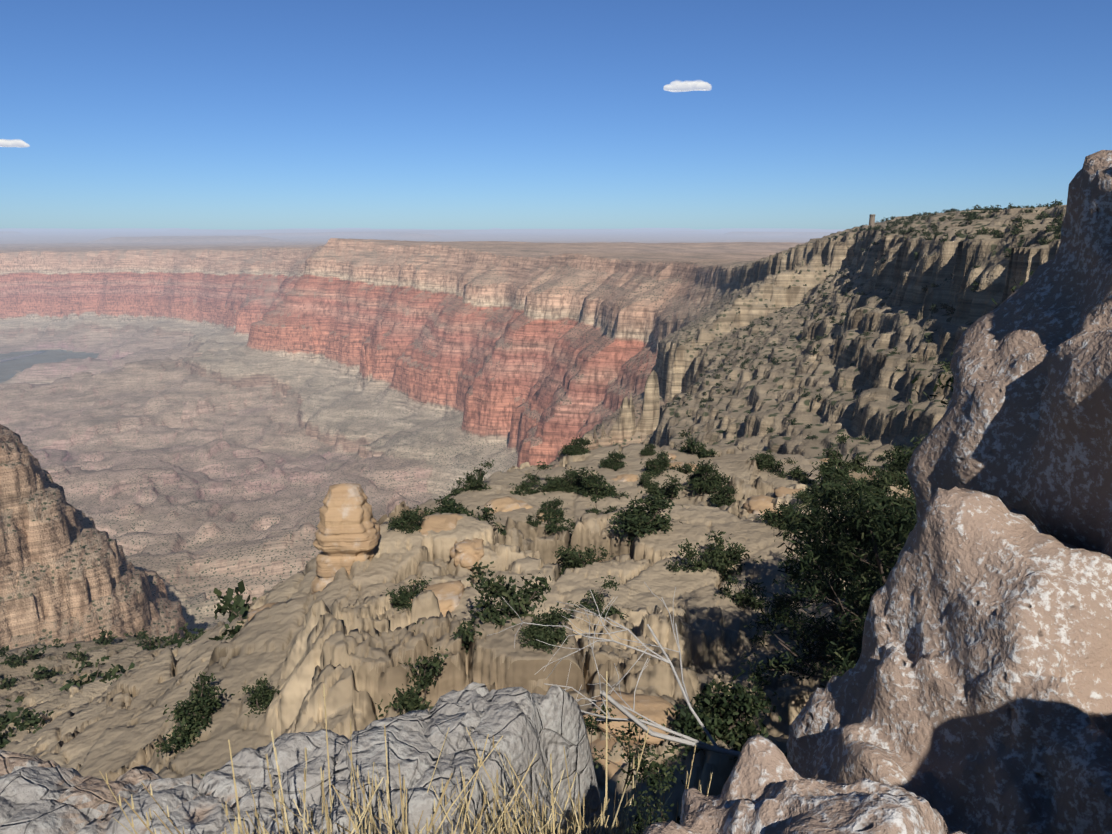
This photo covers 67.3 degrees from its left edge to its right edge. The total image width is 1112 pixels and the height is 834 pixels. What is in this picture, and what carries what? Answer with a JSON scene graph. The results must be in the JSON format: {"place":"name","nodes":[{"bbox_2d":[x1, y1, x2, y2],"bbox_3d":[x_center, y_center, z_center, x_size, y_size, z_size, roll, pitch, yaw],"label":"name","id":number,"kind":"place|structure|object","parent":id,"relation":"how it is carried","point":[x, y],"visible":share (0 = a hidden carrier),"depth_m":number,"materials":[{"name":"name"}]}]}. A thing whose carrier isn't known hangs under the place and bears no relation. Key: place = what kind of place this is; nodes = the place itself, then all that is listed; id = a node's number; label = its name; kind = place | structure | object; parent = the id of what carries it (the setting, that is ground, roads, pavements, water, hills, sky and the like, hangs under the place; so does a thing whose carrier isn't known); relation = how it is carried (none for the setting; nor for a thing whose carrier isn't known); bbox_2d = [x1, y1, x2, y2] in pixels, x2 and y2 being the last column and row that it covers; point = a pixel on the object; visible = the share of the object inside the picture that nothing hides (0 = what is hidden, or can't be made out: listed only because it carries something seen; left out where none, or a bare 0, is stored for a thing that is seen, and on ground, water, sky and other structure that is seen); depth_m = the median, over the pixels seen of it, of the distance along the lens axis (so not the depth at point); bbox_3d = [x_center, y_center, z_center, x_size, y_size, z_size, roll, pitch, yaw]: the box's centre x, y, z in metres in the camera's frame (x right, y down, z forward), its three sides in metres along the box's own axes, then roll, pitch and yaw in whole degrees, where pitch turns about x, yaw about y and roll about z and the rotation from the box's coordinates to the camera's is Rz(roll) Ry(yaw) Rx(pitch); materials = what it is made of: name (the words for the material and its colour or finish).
{"place":"outdoors","nodes":[
{"label":"outdoors","id":0,"kind":"place"},
{"bbox_2d":[0,140,28,146],"bbox_3d":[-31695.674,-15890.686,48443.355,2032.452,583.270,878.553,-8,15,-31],"label":"cloud","id":1,"kind":"structure","parent":0,"point":[12,143],"depth_m":48276.69,"materials":[{"name":"white"}]},
{"bbox_2d":[0,205,1066,833],"bbox_3d":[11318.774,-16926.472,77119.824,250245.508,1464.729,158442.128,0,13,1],"label":"terrain","id":2,"kind":"structure","parent":0,"point":[190,419],"depth_m":1340.00,"materials":[{"name":"stone"}]},
{"bbox_2d":[0,721,14,748],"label":"shrub","id":3,"kind":"object","parent":2,"relation":"on","point":[4,741],"visible":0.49,"depth_m":105.54,"materials":[{"name":"green plant"}]},
{"bbox_2d":[0,678,15,689],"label":"shrub","id":4,"kind":"object","parent":2,"relation":"on","point":[6,684],"visible":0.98,"depth_m":223.38,"materials":[{"name":"green plant"}]},
{"bbox_2d":[0,707,23,731],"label":"shrub","id":5,"kind":"object","parent":2,"relation":"on","point":[6,721],"visible":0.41,"depth_m":116.23,"materials":[{"name":"green plant"}]},
{"bbox_2d":[5,651,28,667],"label":"shrub","id":6,"kind":"object","parent":2,"relation":"on","point":[13,661],"visible":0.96,"depth_m":251.33,"materials":[{"name":"green plant"}]},
{"bbox_2d":[18,647,46,660],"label":"shrub","id":7,"kind":"object","parent":2,"relation":"on","point":[33,655],"visible":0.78,"depth_m":255.82,"materials":[{"name":"green plant"}]},
{"bbox_2d":[11,708,54,731],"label":"juniper","id":8,"kind":"object","parent":2,"relation":"on","point":[29,719],"visible":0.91,"depth_m":108.96,"materials":[{"name":"green plant"}]},
{"bbox_2d":[27,664,55,679],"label":"shrub","id":9,"kind":"object","parent":2,"relation":"on","point":[46,673],"visible":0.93,"depth_m":236.56,"materials":[{"name":"green plant"}]},
{"bbox_2d":[59,656,109,694],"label":"juniper","id":10,"kind":"object","parent":2,"relation":"on","point":[92,676],"visible":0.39,"depth_m":128.71,"materials":[{"name":"green plant"}]},
{"bbox_2d":[93,627,117,644],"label":"shrub","id":11,"kind":"object","parent":2,"relation":"on","point":[104,639],"visible":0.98,"depth_m":274.04,"materials":[{"name":"green plant"}]},
{"bbox_2d":[99,669,122,684],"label":"shrub","id":12,"kind":"object","parent":2,"relation":"on","point":[108,676],"visible":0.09,"depth_m":115.42,"materials":[{"name":"green plant"}]},
{"bbox_2d":[108,662,134,673],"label":"shrub","id":13,"kind":"object","parent":2,"relation":"on","point":[120,667],"visible":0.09,"depth_m":124.40,"materials":[{"name":"green plant"}]},
{"bbox_2d":[134,633,160,650],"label":"shrub","id":14,"kind":"object","parent":2,"relation":"on","point":[152,646],"visible":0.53,"depth_m":174.63,"materials":[{"name":"green plant"}]},
{"bbox_2d":[181,627,206,642],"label":"shrub","id":15,"kind":"object","parent":2,"relation":"on","point":[201,632],"visible":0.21,"depth_m":155.40,"materials":[{"name":"green plant"}]},
{"bbox_2d":[154,671,234,757],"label":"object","id":16,"kind":"object","parent":2,"relation":"on","point":[200,709],"visible":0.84,"depth_m":36.98,"materials":[{"name":"green plant"}]},
{"bbox_2d":[209,599,249,640],"bbox_3d":[-22.117,14.737,58.965,4.342,2.998,3.690,-4,14,-19],"label":"shrub","id":17,"kind":"object","parent":2,"relation":"on","point":[243,612],"visible":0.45,"depth_m":58.92,"materials":[{"name":"green plant"}]},
{"bbox_2d":[213,580,256,621],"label":"shrub","id":18,"kind":"object","parent":2,"relation":"on","point":[227,598],"visible":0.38,"depth_m":86.89,"materials":[{"name":"green plant"}]},
{"bbox_2d":[239,673,279,717],"bbox_3d":[-12.772,12.698,37.317,2.111,2.043,4.015,-13,18,-40],"label":"shrub","id":19,"kind":"object","parent":2,"relation":"on","point":[262,696],"visible":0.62,"depth_m":37.18,"materials":[{"name":"green plant"}]},
{"bbox_2d":[247,602,279,621],"bbox_3d":[-18.712,13.736,55.357,3.189,2.119,4.488,-4,11,-32],"label":"boulder","id":20,"kind":"object","parent":2,"relation":"on","point":[252,613],"visible":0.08,"depth_m":55.78,"materials":[{"name":"stone"}]},
{"bbox_2d":[0,682,604,833],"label":"ledge rock","id":21,"kind":"object","parent":2,"relation":"on","point":[38,795],"visible":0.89,"depth_m":3.24,"materials":[{"name":"stone"}]},
{"bbox_2d":[99,728,454,833],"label":"dry grass tuft","id":22,"kind":"object","parent":21,"relation":"on","point":[238,821],"visible":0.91,"depth_m":2.78,"materials":[{"name":"plant"}]},
{"bbox_2d":[124,684,442,833],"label":"dry grass tuft","id":23,"kind":"object","parent":21,"relation":"on","point":[132,807],"visible":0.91,"depth_m":2.70,"materials":[{"name":"plant"}]},
{"bbox_2d":[245,770,472,833],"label":"dry grass tuft","id":24,"kind":"object","parent":21,"relation":"on","point":[350,808],"visible":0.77,"depth_m":2.83,"materials":[{"name":"plant"}]},
{"bbox_2d":[251,724,525,833],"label":"dry grass tuft","id":25,"kind":"object","parent":21,"relation":"on","point":[370,808],"visible":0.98,"depth_m":2.73,"materials":[{"name":"plant"}]},
{"bbox_2d":[262,754,536,833],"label":"dry grass tuft","id":26,"kind":"object","parent":21,"relation":"on","point":[363,828],"visible":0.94,"depth_m":2.67,"materials":[{"name":"plant"}]},
{"bbox_2d":[275,734,589,833],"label":"dry grass tuft","id":27,"kind":"object","parent":21,"relation":"on","point":[432,820],"visible":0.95,"depth_m":2.73,"materials":[{"name":"plant"}]},
{"bbox_2d":[269,766,595,833],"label":"dry grass tuft","id":28,"kind":"object","parent":21,"relation":"on","point":[468,825],"visible":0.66,"depth_m":2.85,"materials":[{"name":"plant"}]},
{"bbox_2d":[267,671,671,833],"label":"dry grass tuft","id":29,"kind":"object","parent":21,"relation":"on","point":[605,818],"visible":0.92,"depth_m":2.70,"materials":[{"name":"plant"}]},
{"bbox_2d":[386,780,555,833],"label":"dry grass tuft","id":30,"kind":"object","parent":21,"relation":"on","point":[390,821],"visible":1,"depth_m":2.59,"materials":[{"name":"plant"}]},
{"bbox_2d":[429,728,639,833],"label":"dry grass tuft","id":31,"kind":"object","parent":21,"relation":"on","point":[543,802],"visible":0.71,"depth_m":2.99,"materials":[{"name":"plant"}]},
{"bbox_2d":[484,790,622,833],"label":"dry grass tuft","id":32,"kind":"object","parent":21,"relation":"on","point":[563,825],"visible":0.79,"depth_m":2.90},
{"bbox_2d":[504,754,651,833],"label":"dry grass tuft","id":33,"kind":"object","parent":21,"relation":"on","point":[530,802],"visible":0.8,"depth_m":2.78,"materials":[{"name":"plant"}]},
{"bbox_2d":[498,784,663,833],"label":"dry grass tuft","id":34,"kind":"object","parent":21,"relation":"on","point":[584,821],"visible":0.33,"depth_m":3.04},
{"bbox_2d":[520,745,712,833],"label":"dry grass tuft","id":35,"kind":"object","parent":21,"relation":"on","point":[639,801],"visible":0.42,"depth_m":2.98,"materials":[{"name":"plant"}]},
{"bbox_2d":[311,483,380,593],"bbox_3d":[-13.416,10.161,53.985,5.777,12.250,3.613,-2,13,-8],"label":"pillar rock","id":36,"kind":"object","parent":2,"relation":"on","point":[347,534],"visible":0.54,"depth_m":52.21,"materials":[{"name":"stone"}]},
{"bbox_2d":[386,507,425,533],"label":"shrub","id":37,"kind":"object","parent":2,"relation":"on","point":[409,521],"visible":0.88,"depth_m":56.23,"materials":[{"name":"green plant"}]},
{"bbox_2d":[382,574,431,610],"bbox_3d":[-7.551,8.915,41.005,3.127,2.549,2.244,8,15,31],"label":"shrub","id":38,"kind":"object","parent":2,"relation":"on","point":[403,597],"visible":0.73,"depth_m":40.77,"materials":[{"name":"green plant"}]},
{"bbox_2d":[375,644,447,719],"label":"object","id":39,"kind":"object","parent":2,"relation":"on","point":[412,702],"visible":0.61,"depth_m":32.96,"materials":[{"name":"green plant"}]},
{"bbox_2d":[406,580,464,616],"bbox_3d":[-6.730,10.978,47.205,4.173,2.769,5.053,-2,8,12],"label":"boulder","id":40,"kind":"object","parent":2,"relation":"on","point":[448,595],"visible":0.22,"depth_m":46.80,"materials":[{"name":"stone"}]},
{"bbox_2d":[418,513,462,535],"bbox_3d":[-7.926,7.878,57.286,3.460,1.732,3.886,-2,17,0],"label":"boulder","id":41,"kind":"object","parent":2,"relation":"on","point":[439,523],"visible":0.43,"depth_m":56.95,"materials":[{"name":"stone"}]},
{"bbox_2d":[410,495,481,519],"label":"shrub","id":42,"kind":"object","parent":2,"relation":"on","point":[436,501],"visible":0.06,"depth_m":68.35,"materials":[{"name":"green plant"}]},
{"bbox_2d":[424,494,505,534],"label":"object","id":43,"kind":"object","parent":2,"relation":"on","point":[449,505],"visible":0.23,"depth_m":61.18,"materials":[{"name":"green plant"}]},
{"bbox_2d":[450,538,483,568],"bbox_3d":[-5.791,8.850,54.495,2.295,1.773,3.615,-6,13,-7],"label":"boulder","id":44,"kind":"object","parent":2,"relation":"on","point":[467,553],"visible":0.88,"depth_m":53.30,"materials":[{"name":"stone"}]},
{"bbox_2d":[451,458,493,493],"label":"shrub","id":45,"kind":"object","parent":2,"relation":"on","point":[474,483],"visible":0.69,"depth_m":80.09,"materials":[{"name":"green plant"}]},
{"bbox_2d":[473,590,533,615],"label":"shrub","id":46,"kind":"object","parent":2,"relation":"on","point":[487,603],"visible":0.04,"depth_m":43.97,"materials":[{"name":"green plant"}]},
{"bbox_2d":[450,561,561,649],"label":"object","id":47,"kind":"object","parent":2,"relation":"on","point":[496,590],"visible":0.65,"depth_m":37.39,"materials":[{"name":"green plant"}]},
{"bbox_2d":[484,496,532,512],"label":"boulder","id":48,"kind":"object","parent":2,"relation":"on","point":[505,503],"visible":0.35,"depth_m":73.74,"materials":[{"name":"stone"}]},
{"bbox_2d":[526,514,542,526],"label":"shrub","id":49,"kind":"object","parent":2,"relation":"on","point":[532,523],"visible":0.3,"depth_m":66.15,"materials":[{"name":"green plant"}]},
{"bbox_2d":[509,461,560,495],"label":"shrub","id":50,"kind":"object","parent":2,"relation":"on","point":[548,487],"visible":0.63,"depth_m":78.97,"materials":[{"name":"green plant"}]},
{"bbox_2d":[513,602,575,653],"bbox_3d":[-0.441,9.047,34.463,2.812,2.772,2.287,6,17,21],"label":"shrub","id":51,"kind":"object","parent":2,"relation":"on","point":[533,633],"visible":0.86,"depth_m":34.18,"materials":[{"name":"green plant"}]},
{"bbox_2d":[535,496,567,517],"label":"shrub","id":52,"kind":"object","parent":2,"relation":"on","point":[553,509],"visible":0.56,"depth_m":70.98,"materials":[{"name":"green plant"}]},
{"bbox_2d":[538,501,571,534],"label":"shrub","id":53,"kind":"object","parent":2,"relation":"on","point":[553,522],"visible":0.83,"depth_m":63.18,"materials":[{"name":"green plant"}]},
{"bbox_2d":[548,467,586,492],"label":"shrub","id":54,"kind":"object","parent":2,"relation":"on","point":[572,476],"visible":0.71,"depth_m":78.72,"materials":[{"name":"green plant"}]},
{"bbox_2d":[552,545,588,567],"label":"shrub","id":55,"kind":"object","parent":2,"relation":"on","point":[560,554],"visible":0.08,"depth_m":53.61,"materials":[{"name":"green plant"}]},
{"bbox_2d":[560,435,592,455],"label":"shrub","id":56,"kind":"object","parent":2,"relation":"on","point":[574,448],"visible":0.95,"depth_m":92.97,"materials":[{"name":"green plant"}]},
{"bbox_2d":[555,544,613,573],"bbox_3d":[1.370,9.322,53.535,3.503,3.360,3.825,-10,16,-38],"label":"shrub","id":57,"kind":"object","parent":2,"relation":"on","point":[573,559],"visible":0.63,"depth_m":52.74,"materials":[{"name":"green plant"}]},
{"bbox_2d":[574,470,620,498],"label":"shrub","id":58,"kind":"object","parent":2,"relation":"on","point":[589,482],"visible":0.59,"depth_m":76.17,"materials":[{"name":"green plant"}]},
{"bbox_2d":[563,575,632,618],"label":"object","id":59,"kind":"object","parent":2,"relation":"on","point":[612,610],"visible":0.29,"depth_m":44.68,"materials":[{"name":"green plant"}]},
{"bbox_2d":[570,467,631,499],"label":"shrub","id":60,"kind":"object","parent":2,"relation":"on","point":[609,487],"visible":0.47,"depth_m":76.08,"materials":[{"name":"green plant"}]},
{"bbox_2d":[586,494,616,514],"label":"shrub","id":61,"kind":"object","parent":2,"relation":"on","point":[596,510],"visible":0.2,"depth_m":69.67,"materials":[{"name":"green plant"}]},
{"bbox_2d":[598,449,628,470],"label":"shrub","id":62,"kind":"object","parent":2,"relation":"on","point":[612,462],"visible":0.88,"depth_m":86.80,"materials":[{"name":"green plant"}]},
{"bbox_2d":[589,737,658,791],"bbox_3d":[2.508,11.982,27.757,4.589,2.055,2.834,6,17,42],"label":"boulder","id":63,"kind":"object","parent":2,"relation":"on","point":[612,768],"visible":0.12,"depth_m":27.57,"materials":[{"name":"stone"}]},
{"bbox_2d":[610,474,637,481],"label":"boulder","id":64,"kind":"object","parent":2,"relation":"on","point":[628,477],"visible":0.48,"depth_m":82.15,"materials":[{"name":"stone"}]},
{"bbox_2d":[583,690,682,744],"bbox_3d":[3.100,11.113,29.581,4.193,1.776,2.767,6,12,17],"label":"boulder","id":65,"kind":"object","parent":2,"relation":"on","point":[652,708],"visible":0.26,"depth_m":29.32,"materials":[{"name":"stone"}]},
{"bbox_2d":[583,703,693,796],"bbox_3d":[0.457,2.288,5.635,0.809,0.584,0.709,11,30,-1],"label":"shrub","id":66,"kind":"object","parent":2,"relation":"on","point":[644,762],"visible":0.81,"depth_m":5.60,"materials":[{"name":"green plant"}]},
{"bbox_2d":[605,490,682,543],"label":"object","id":67,"kind":"object","parent":2,"relation":"on","point":[638,520],"visible":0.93,"depth_m":56.28,"materials":[{"name":"green plant"}]},
{"bbox_2d":[640,442,656,455],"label":"shrub","id":68,"kind":"object","parent":2,"relation":"on","point":[647,450],"visible":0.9,"depth_m":91.44,"materials":[{"name":"green plant"}]},
{"bbox_2d":[637,475,660,488],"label":"shrub","id":69,"kind":"object","parent":2,"relation":"on","point":[645,481],"visible":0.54,"depth_m":79.20,"materials":[{"name":"green plant"}]},
{"bbox_2d":[625,786,680,833],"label":"shrub","id":70,"kind":"object","parent":2,"relation":"on","point":[638,825],"visible":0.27,"depth_m":5.05,"materials":[{"name":"green plant"}]},
{"bbox_2d":[639,450,676,478],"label":"shrub","id":71,"kind":"object","parent":2,"relation":"on","point":[658,466],"visible":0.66,"depth_m":83.48,"materials":[{"name":"green plant"}]},
{"bbox_2d":[644,471,687,501],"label":"shrub","id":72,"kind":"object","parent":2,"relation":"on","point":[671,489],"visible":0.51,"depth_m":74.67,"materials":[{"name":"green plant"}]},
{"bbox_2d":[670,461,694,473],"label":"shrub","id":73,"kind":"object","parent":2,"relation":"on","point":[686,466],"visible":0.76,"depth_m":84.04,"materials":[{"name":"green plant"}]},
{"bbox_2d":[674,429,719,458],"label":"shrub","id":74,"kind":"object","parent":2,"relation":"on","point":[692,447],"visible":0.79,"depth_m":90.69,"materials":[{"name":"green plant"}]},
{"bbox_2d":[683,464,712,486],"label":"shrub","id":75,"kind":"object","parent":2,"relation":"on","point":[692,477],"visible":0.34,"depth_m":76.41,"materials":[{"name":"green plant"}]},
{"bbox_2d":[687,459,729,495],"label":"shrub","id":76,"kind":"object","parent":2,"relation":"on","point":[709,483],"visible":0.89,"depth_m":74.68,"materials":[{"name":"green plant"}]},
{"bbox_2d":[665,530,761,579],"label":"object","id":77,"kind":"object","parent":2,"relation":"on","point":[717,553],"visible":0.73,"depth_m":50.74,"materials":[{"name":"green plant"}]},
{"bbox_2d":[663,669,781,760],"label":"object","id":78,"kind":"object","parent":2,"relation":"on","point":[717,717],"visible":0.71,"depth_m":27.58,"materials":[{"name":"green plant"}]},
{"bbox_2d":[706,483,738,506],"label":"shrub","id":79,"kind":"object","parent":2,"relation":"on","point":[722,497],"visible":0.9,"depth_m":70.22,"materials":[{"name":"green plant"}]},
{"bbox_2d":[713,573,769,609],"bbox_3d":[10.210,10.062,46.195,3.390,3.480,2.591,-6,14,-23],"label":"shrub","id":80,"kind":"object","parent":2,"relation":"on","point":[739,597],"visible":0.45,"depth_m":45.70,"materials":[{"name":"green plant"}]},
{"bbox_2d":[743,495,775,515],"bbox_3d":[16.491,7.402,65.899,3.681,2.265,5.376,0,8,17],"label":"boulder","id":81,"kind":"object","parent":2,"relation":"on","point":[752,504],"visible":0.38,"depth_m":64.93,"materials":[{"name":"stone"}]},
{"bbox_2d":[746,452,788,477],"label":"shrub","id":82,"kind":"object","parent":2,"relation":"on","point":[764,464],"visible":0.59,"depth_m":84.24,"materials":[{"name":"green plant"}]},
{"bbox_2d":[756,501,803,529],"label":"shrub","id":83,"kind":"object","parent":2,"relation":"on","point":[772,518],"visible":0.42,"depth_m":56.66,"materials":[{"name":"green plant"}]},
{"bbox_2d":[774,487,803,497],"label":"boulder","id":84,"kind":"object","parent":2,"relation":"on","point":[781,491],"visible":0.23,"depth_m":66.26,"materials":[{"name":"stone"}]},
{"bbox_2d":[784,457,814,483],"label":"shrub","id":85,"kind":"object","parent":2,"relation":"on","point":[803,478],"visible":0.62,"depth_m":80.93,"materials":[{"name":"green plant"}]},
{"bbox_2d":[643,734,965,833],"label":"rock","id":86,"kind":"object","parent":2,"relation":"on","point":[767,789],"visible":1,"depth_m":1.80,"materials":[{"name":"stone"}]},
{"bbox_2d":[487,582,739,756],"bbox_3d":[0.508,1.622,5.675,1.829,1.208,1.156,-3,13,-12],"label":"dead branch","id":87,"kind":"object","parent":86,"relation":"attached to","point":[686,740],"visible":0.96,"depth_m":5.46,"materials":[{"name":"grey wood"}]},
{"bbox_2d":[792,475,834,505],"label":"shrub","id":88,"kind":"object","parent":2,"relation":"on","point":[803,496],"visible":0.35,"depth_m":62.22,"materials":[{"name":"green plant"}]},
{"bbox_2d":[737,454,916,696],"bbox_3d":[11.783,9.573,29.375,10.200,15.650,9.896,-8,15,-31],"label":"pinyon pine","id":89,"kind":"object","parent":2,"relation":"on","point":[899,523],"visible":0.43,"depth_m":28.17,"materials":[{"name":"green plant"}]},
{"bbox_2d":[741,473,914,679],"bbox_3d":[13.691,10.092,40.507,9.314,14.729,9.600,3,13,15],"label":"pinyon pine","id":90,"kind":"object","parent":2,"relation":"on","point":[797,599],"visible":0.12,"depth_m":39.57,"materials":[{"name":"green plant"}]},
{"bbox_2d":[819,664,849,687],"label":"bush","id":91,"kind":"object","parent":2,"relation":"on","point":[829,674],"visible":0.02,"depth_m":23.66,"materials":[{"name":"green plant"}]},
{"bbox_2d":[761,469,915,680],"bbox_3d":[15.292,8.323,33.271,13.830,13.712,12.246,4,13,17],"label":"pinyon pine","id":92,"kind":"object","parent":2,"relation":"on","point":[881,553],"visible":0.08,"depth_m":34.93,"materials":[{"name":"green plant"}]},
{"bbox_2d":[812,431,873,483],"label":"shrub","id":93,"kind":"object","parent":2,"relation":"on","point":[856,463],"visible":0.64,"depth_m":75.24,"materials":[{"name":"green plant"}]},
{"bbox_2d":[836,443,919,579],"bbox_3d":[20.582,6.705,48.563,9.668,10.825,10.918,5,14,20],"label":"pinyon pine","id":94,"kind":"object","parent":2,"relation":"on","point":[896,454],"visible":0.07,"depth_m":48.25,"materials":[{"name":"green plant"}]},
{"bbox_2d":[855,465,901,492],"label":"shrub","id":95,"kind":"object","parent":2,"relation":"on","point":[883,472],"visible":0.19,"depth_m":68.65,"materials":[{"name":"green plant"}]},
{"bbox_2d":[876,462,907,488],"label":"shrub","id":96,"kind":"object","parent":2,"relation":"on","point":[892,473],"visible":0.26,"depth_m":68.57,"materials":[{"name":"green plant"}]},
{"bbox_2d":[787,486,1111,833],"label":"rock","id":97,"kind":"object","parent":2,"relation":"on","point":[970,692],"visible":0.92,"depth_m":3.05,"materials":[{"name":"stone"}]},
{"bbox_2d":[906,150,1111,556],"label":"rock","id":98,"kind":"object","parent":97,"relation":"on","point":[1023,425],"visible":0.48,"depth_m":3.79,"materials":[{"name":"stone"}]},
{"bbox_2d":[909,271,1033,406],"bbox_3d":[12.576,-0.178,15.556,9.848,10.110,9.170,0,13,1],"label":"edge juniper","id":99,"kind":"object","parent":2,"relation":"on","point":[951,379],"depth_m":18.61,"materials":[{"name":"green plant"}]},
{"bbox_2d":[0,0,1111,229],"label":"sky","id":100,"kind":"structure","parent":0,"point":[155,114],"materials":[{"name":"blue"}]},
{"bbox_2d":[664,81,710,91],"bbox_3d":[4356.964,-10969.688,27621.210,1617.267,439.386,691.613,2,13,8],"label":"cloud","id":101,"kind":"structure","parent":0,"point":[676,86],"depth_m":27451.76,"materials":[{"name":"white"}]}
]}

